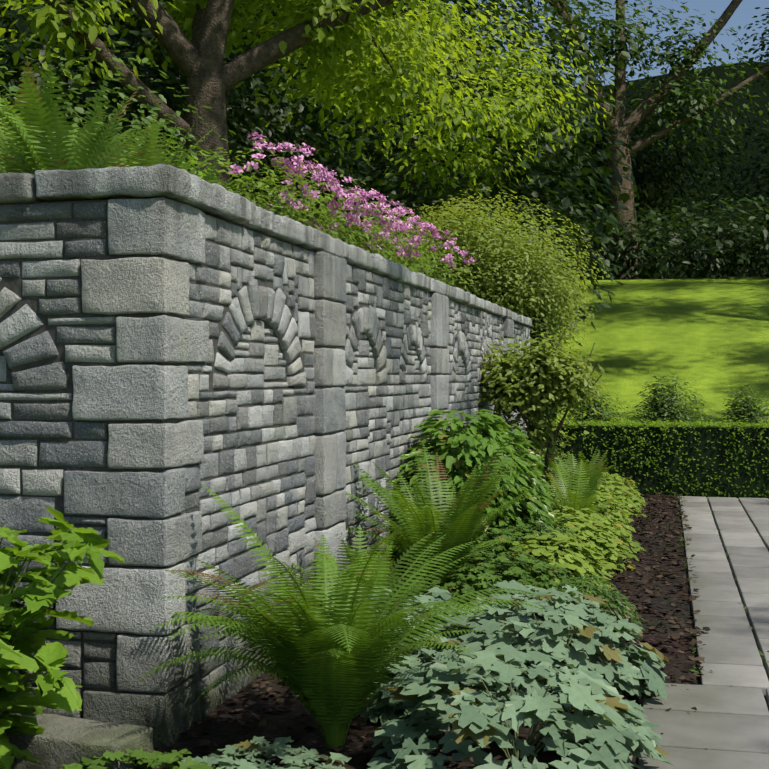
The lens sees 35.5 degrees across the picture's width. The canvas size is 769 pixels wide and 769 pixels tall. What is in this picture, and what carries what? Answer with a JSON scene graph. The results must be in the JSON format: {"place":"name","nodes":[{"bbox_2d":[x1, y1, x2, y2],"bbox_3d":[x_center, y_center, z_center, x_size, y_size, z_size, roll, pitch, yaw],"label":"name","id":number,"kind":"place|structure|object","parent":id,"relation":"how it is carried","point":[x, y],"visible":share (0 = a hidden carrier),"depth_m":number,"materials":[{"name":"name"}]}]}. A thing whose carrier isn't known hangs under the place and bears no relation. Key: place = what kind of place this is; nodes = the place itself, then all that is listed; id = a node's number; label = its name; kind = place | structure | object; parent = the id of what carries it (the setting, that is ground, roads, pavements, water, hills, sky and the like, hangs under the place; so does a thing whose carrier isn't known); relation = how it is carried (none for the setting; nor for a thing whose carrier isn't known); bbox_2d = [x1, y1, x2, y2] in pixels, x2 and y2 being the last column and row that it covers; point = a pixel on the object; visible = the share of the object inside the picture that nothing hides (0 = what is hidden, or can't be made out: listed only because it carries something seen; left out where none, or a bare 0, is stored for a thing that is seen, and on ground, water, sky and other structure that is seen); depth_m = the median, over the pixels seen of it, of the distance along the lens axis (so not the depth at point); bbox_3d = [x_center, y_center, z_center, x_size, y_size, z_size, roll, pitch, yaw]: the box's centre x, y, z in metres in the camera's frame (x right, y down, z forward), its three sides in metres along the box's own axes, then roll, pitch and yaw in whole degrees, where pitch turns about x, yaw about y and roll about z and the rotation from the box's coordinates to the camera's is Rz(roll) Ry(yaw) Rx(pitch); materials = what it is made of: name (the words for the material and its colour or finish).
{"place":"outdoors","nodes":[
{"label":"outdoors","id":0,"kind":"place"},
{"bbox_2d":[0,164,531,748],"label":"stone wall","id":1,"kind":"structure","parent":0,"point":[172,218],"depth_m":4.51,"materials":[{"name":"grey stone"}]},
{"bbox_2d":[0,4,768,280],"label":"woodland backdrop","id":2,"kind":"structure","parent":0,"point":[731,81],"depth_m":59.41,"materials":[{"name":"green plant"}]},
{"bbox_2d":[153,495,700,768],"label":"mulch","id":3,"kind":"object","parent":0,"point":[222,729],"depth_m":5.04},
{"bbox_2d":[60,748,225,768],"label":"cover","id":4,"kind":"object","parent":3,"relation":"on","point":[141,757],"visible":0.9,"depth_m":3.86,"materials":[{"name":"green plant"}]},
{"bbox_2d":[179,736,350,768],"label":"cover","id":5,"kind":"object","parent":3,"relation":"on","point":[278,747],"visible":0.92,"depth_m":3.94,"materials":[{"name":"green plant"}]},
{"bbox_2d":[137,481,546,748],"bbox_3d":[-0.185,0.833,4.353,1.404,0.942,1.496,0,0,26],"label":"fern","id":6,"kind":"object","parent":3,"relation":"on","point":[332,660],"visible":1,"depth_m":4.19,"materials":[{"name":"green plant"}]},
{"bbox_2d":[290,521,434,601],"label":"fern","id":7,"kind":"object","parent":3,"relation":"on","point":[355,553],"visible":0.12,"depth_m":5.94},
{"bbox_2d":[364,587,493,665],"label":"groundcover plant","id":8,"kind":"object","parent":3,"relation":"on","point":[435,594],"visible":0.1,"depth_m":5.53,"materials":[{"name":"green plant"}]},
{"bbox_2d":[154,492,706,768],"bbox_3d":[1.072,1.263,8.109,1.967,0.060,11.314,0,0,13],"label":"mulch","id":9,"kind":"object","parent":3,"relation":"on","point":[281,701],"visible":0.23,"depth_m":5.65,"materials":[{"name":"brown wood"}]},
{"bbox_2d":[357,635,508,729],"bbox_3d":[0.190,1.192,4.849,0.730,0.322,0.717,0,0,13],"label":"groundcover plant","id":10,"kind":"object","parent":3,"relation":"on","point":[381,707],"visible":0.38,"depth_m":4.69,"materials":[{"name":"green plant"}]},
{"bbox_2d":[346,432,558,586],"bbox_3d":[0.327,0.768,6.914,1.414,1.034,1.226,0,0,24],"label":"fern","id":11,"kind":"object","parent":3,"relation":"on","point":[461,528],"visible":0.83,"depth_m":6.85,"materials":[{"name":"green plant"}]},
{"bbox_2d":[416,488,513,538],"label":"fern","id":12,"kind":"object","parent":3,"relation":"on","point":[483,512],"visible":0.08,"depth_m":7.81,"materials":[{"name":"green plant"}]},
{"bbox_2d":[391,409,558,576],"bbox_3d":[0.570,0.732,8.534,1.392,1.124,1.962,0,0,13],"label":"broad shrub","id":13,"kind":"object","parent":3,"relation":"on","point":[460,450],"depth_m":8.09,"materials":[{"name":"green plant"}]},
{"bbox_2d":[419,545,605,619],"bbox_3d":[0.741,1.134,6.859,1.098,0.413,1.133,0,0,13],"label":"geranium mound","id":14,"kind":"object","parent":3,"relation":"on","point":[486,575],"visible":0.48,"depth_m":6.75,"materials":[{"name":"green plant"}]},
{"bbox_2d":[476,465,554,521],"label":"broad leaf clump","id":15,"kind":"object","parent":3,"relation":"on","point":[540,474],"depth_m":10.43,"materials":[{"name":"green plant"}]},
{"bbox_2d":[367,645,673,768],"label":"groundcover plant","id":16,"kind":"object","parent":3,"relation":"on","point":[584,691],"depth_m":3.83,"materials":[{"name":"green plant"}]},
{"bbox_2d":[460,516,589,590],"bbox_3d":[0.849,1.093,7.787,1.029,0.480,1.051,0,0,-23],"label":"geranium mound","id":17,"kind":"object","parent":3,"relation":"on","point":[498,532],"visible":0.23,"depth_m":7.58,"materials":[{"name":"green plant"}]},
{"bbox_2d":[485,487,570,546],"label":"groundcover plant","id":18,"kind":"object","parent":3,"relation":"on","point":[553,502],"visible":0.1,"depth_m":9.50,"materials":[{"name":"green plant"}]},
{"bbox_2d":[463,582,601,651],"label":"groundcover plant","id":19,"kind":"object","parent":3,"relation":"on","point":[559,602],"depth_m":5.92,"materials":[{"name":"green plant"}]},
{"bbox_2d":[497,516,586,577],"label":"groundcover plant","id":20,"kind":"object","parent":3,"relation":"on","point":[551,526],"visible":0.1,"depth_m":7.89,"materials":[{"name":"green plant"}]},
{"bbox_2d":[477,326,609,480],"bbox_3d":[1.493,0.352,11.765,1.395,1.838,1.217,0,0,13],"label":"shrub","id":21,"kind":"object","parent":3,"relation":"on","point":[525,378],"depth_m":11.58,"materials":[{"name":"green plant"}]},
{"bbox_2d":[533,449,571,480],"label":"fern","id":22,"kind":"object","parent":3,"relation":"on","point":[541,469],"visible":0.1,"depth_m":12.70,"materials":[{"name":"green plant"}]},
{"bbox_2d":[495,530,612,598],"bbox_3d":[1.060,1.116,7.495,0.750,0.405,0.882,0,0,13],"label":"ground cover mound","id":23,"kind":"object","parent":3,"relation":"on","point":[565,559],"visible":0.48,"depth_m":7.33,"materials":[{"name":"green plant"}]},
{"bbox_2d":[442,580,668,710],"bbox_3d":[0.714,1.102,5.123,1.047,0.504,0.985,0,0,13],"label":"groundcover plant","id":24,"kind":"object","parent":3,"relation":"on","point":[626,676],"depth_m":4.92,"materials":[{"name":"green plant"}]},
{"bbox_2d":[540,452,576,488],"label":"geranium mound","id":25,"kind":"object","parent":3,"relation":"on","point":[561,461],"visible":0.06,"depth_m":13.00,"materials":[{"name":"green plant"}]},
{"bbox_2d":[549,476,581,492],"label":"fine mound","id":26,"kind":"object","parent":3,"relation":"on","point":[565,486],"visible":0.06,"depth_m":11.04,"materials":[{"name":"green plant"}]},
{"bbox_2d":[528,492,602,539],"bbox_3d":[1.377,1.088,9.914,0.977,0.452,0.957,0,0,-11],"label":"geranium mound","id":27,"kind":"object","parent":3,"relation":"on","point":[555,508],"visible":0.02,"depth_m":9.72,"materials":[{"name":"green plant"}]},
{"bbox_2d":[537,461,602,492],"bbox_3d":[1.778,1.036,12.325,0.975,0.502,1.016,0,0,13],"label":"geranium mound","id":28,"kind":"object","parent":3,"relation":"on","point":[551,470],"depth_m":12.26,"materials":[{"name":"green plant"}]},
{"bbox_2d":[550,468,612,491],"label":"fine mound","id":29,"kind":"object","parent":3,"relation":"on","point":[600,483],"visible":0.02,"depth_m":12.12,"materials":[{"name":"green plant"}]},
{"bbox_2d":[551,446,613,490],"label":"fern","id":30,"kind":"object","parent":3,"relation":"on","point":[572,469],"visible":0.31,"depth_m":11.33,"materials":[{"name":"green plant"}]},
{"bbox_2d":[543,459,629,522],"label":"fern","id":31,"kind":"object","parent":3,"relation":"on","point":[587,495],"visible":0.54,"depth_m":9.53,"materials":[{"name":"green plant"}]},
{"bbox_2d":[538,574,644,625],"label":"groundcover plant","id":32,"kind":"object","parent":3,"relation":"on","point":[614,603],"visible":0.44,"depth_m":6.38,"materials":[{"name":"green plant"}]},
{"bbox_2d":[548,510,638,575],"bbox_3d":[1.360,1.103,8.359,0.789,0.442,0.756,0,1,-44],"label":"ground cover mound","id":33,"kind":"object","parent":3,"relation":"on","point":[609,540],"visible":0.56,"depth_m":8.20,"materials":[{"name":"green plant"}]},
{"bbox_2d":[550,505,644,558],"bbox_3d":[1.529,1.128,9.191,0.934,0.394,0.994,0,0,13],"label":"ground cover mound","id":34,"kind":"object","parent":3,"relation":"on","point":[609,520],"visible":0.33,"depth_m":9.06,"materials":[{"name":"green plant"}]},
{"bbox_2d":[561,492,633,540],"bbox_3d":[1.671,1.085,9.916,0.766,0.442,0.841,0,0,13],"label":"ground cover mound","id":35,"kind":"object","parent":3,"relation":"on","point":[614,513],"visible":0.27,"depth_m":9.79,"materials":[{"name":"green plant"}]},
{"bbox_2d":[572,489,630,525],"bbox_3d":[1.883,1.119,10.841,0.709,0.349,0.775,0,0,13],"label":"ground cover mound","id":36,"kind":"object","parent":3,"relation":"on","point":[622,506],"visible":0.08,"depth_m":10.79,"materials":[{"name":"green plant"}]},
{"bbox_2d":[596,480,647,517],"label":"ground cover mound","id":37,"kind":"object","parent":3,"relation":"on","point":[629,500],"visible":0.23,"depth_m":11.40,"materials":[{"name":"green plant"}]},
{"bbox_2d":[598,472,646,503],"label":"ground cover mound","id":38,"kind":"object","parent":3,"relation":"on","point":[623,482],"visible":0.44,"depth_m":12.56,"materials":[{"name":"green plant"}]},
{"bbox_2d":[509,298,565,455],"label":"shrub","id":39,"kind":"object","parent":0,"point":[534,329],"depth_m":16.48,"materials":[{"name":"green plant"}]},
{"bbox_2d":[430,0,768,87],"label":"sky","id":40,"kind":"structure","parent":0,"point":[742,16],"materials":[{"name":"blue"}]},
{"bbox_2d":[539,277,768,499],"bbox_3d":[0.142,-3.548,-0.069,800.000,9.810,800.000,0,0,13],"label":"ground","id":41,"kind":"structure","parent":0,"point":[710,336],"depth_m":26.81,"materials":[{"name":"green plant"}]},
{"bbox_2d":[0,45,245,179],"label":"garden shrub leaves","id":42,"kind":"object","parent":41,"relation":"on","point":[145,120],"visible":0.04,"depth_m":9.69,"materials":[{"name":"green plant"}]},
{"bbox_2d":[0,198,528,718],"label":"mortar joints","id":43,"kind":"object","parent":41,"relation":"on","point":[14,286],"visible":0.15,"depth_m":4.57,"materials":[{"name":"grey concrete"}]},
{"bbox_2d":[0,0,621,200],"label":"tree","id":44,"kind":"object","parent":41,"relation":"on","point":[337,50],"depth_m":14.75,"materials":[{"name":"green plant"}]},
{"bbox_2d":[0,0,768,346],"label":"trees","id":45,"kind":"object","parent":41,"relation":"on","point":[564,186],"depth_m":26.03,"materials":[{"name":"green plant"}]},
{"bbox_2d":[468,0,768,279],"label":"tree","id":46,"kind":"object","parent":41,"relation":"on","point":[687,102],"depth_m":40.23,"materials":[{"name":"green plant"}]},
{"bbox_2d":[546,418,768,498],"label":"box hedge","id":47,"kind":"object","parent":41,"relation":"on","point":[656,479],"depth_m":13.42,"materials":[{"name":"green plant"}]},
{"bbox_2d":[567,368,768,425],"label":"bank shrubs","id":48,"kind":"object","parent":41,"relation":"on","point":[656,406],"visible":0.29,"depth_m":14.99,"materials":[{"name":"green plant"}]},
{"bbox_2d":[691,500,768,710],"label":"path bedding","id":49,"kind":"object","parent":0,"point":[744,609],"depth_m":6.79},
{"bbox_2d":[638,496,768,768],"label":"path pavers","id":50,"kind":"object","parent":49,"relation":"on","point":[726,725],"visible":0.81,"depth_m":5.72,"materials":[{"name":"grey stone"}]},
{"bbox_2d":[677,495,710,674],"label":"spilled bark chips","id":51,"kind":"object","parent":50,"relation":"on","point":[694,631],"visible":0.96,"depth_m":6.84,"materials":[{"name":"brown wood"}]},
{"bbox_2d":[677,497,768,713],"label":"joint weeds","id":52,"kind":"object","parent":49,"relation":"on","point":[694,649],"visible":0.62,"depth_m":6.23,"materials":[{"name":"green plant"}]},
{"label":"garden bed mulch","id":53,"kind":"object","parent":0,"visible":0},
{"bbox_2d":[0,507,123,768],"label":"bright shrub","id":54,"kind":"object","parent":53,"relation":"on","point":[55,688],"depth_m":3.79,"materials":[{"name":"green plant"}]},
{"bbox_2d":[6,714,153,768],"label":"kerb stone","id":55,"kind":"object","parent":53,"relation":"on","point":[59,741],"visible":0.71,"depth_m":3.95,"materials":[{"name":"grey stone"}]},
{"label":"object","id":56,"kind":"structure","parent":0,"visible":0},
{"bbox_2d":[0,49,77,172],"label":"shrub","id":57,"kind":"object","parent":56,"relation":"on","point":[68,109],"visible":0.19,"depth_m":5.81,"materials":[{"name":"green plant"}]},
{"bbox_2d":[0,58,131,172],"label":"fern","id":58,"kind":"object","parent":56,"relation":"on","point":[47,95],"visible":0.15,"depth_m":5.01,"materials":[{"name":"green plant"}]},
{"bbox_2d":[0,71,163,174],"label":"fern","id":59,"kind":"object","parent":56,"relation":"on","point":[76,156],"visible":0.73,"depth_m":4.76,"materials":[{"name":"green plant"}]},
{"bbox_2d":[1,134,253,193],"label":"ground cover plant","id":60,"kind":"object","parent":56,"relation":"on","point":[200,174],"visible":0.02,"depth_m":6.80,"materials":[{"name":"green plant"}]},
{"bbox_2d":[79,114,225,173],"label":"fern","id":61,"kind":"object","parent":56,"relation":"on","point":[150,149],"visible":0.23,"depth_m":5.32,"materials":[{"name":"green plant"}]},
{"bbox_2d":[120,148,214,175],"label":"fern","id":62,"kind":"object","parent":56,"relation":"on","point":[185,167],"visible":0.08,"depth_m":5.93,"materials":[{"name":"green plant"}]},
{"bbox_2d":[203,156,232,190],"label":"fern","id":63,"kind":"object","parent":56,"relation":"on","point":[214,179],"visible":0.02,"depth_m":6.30,"materials":[{"name":"green plant"}]},
{"bbox_2d":[192,139,474,289],"bbox_3d":[-0.267,-1.121,9.990,1.251,1.074,6.114,0,0,13],"label":"spirea shrub","id":64,"kind":"object","parent":56,"relation":"on","point":[384,251],"visible":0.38,"depth_m":8.73,"materials":[{"name":"green plant"}]},
{"bbox_2d":[228,132,476,269],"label":"flowers","id":65,"kind":"object","parent":64,"relation":"attached to","point":[327,176],"visible":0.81,"depth_m":8.71,"materials":[{"name":"pink plant"}]},
{"bbox_2d":[388,187,609,353],"bbox_3d":[1.600,-1.487,17.941,3.429,2.858,3.756,0,0,13],"label":"bush","id":66,"kind":"object","parent":56,"relation":"on","point":[517,280],"visible":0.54,"depth_m":16.90,"materials":[{"name":"green plant"}]},
{"bbox_2d":[457,223,503,279],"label":"bush stems","id":67,"kind":"object","parent":66,"relation":"attached to","point":[491,247],"visible":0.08,"depth_m":17.21,"materials":[{"name":"brown"}]}
]}

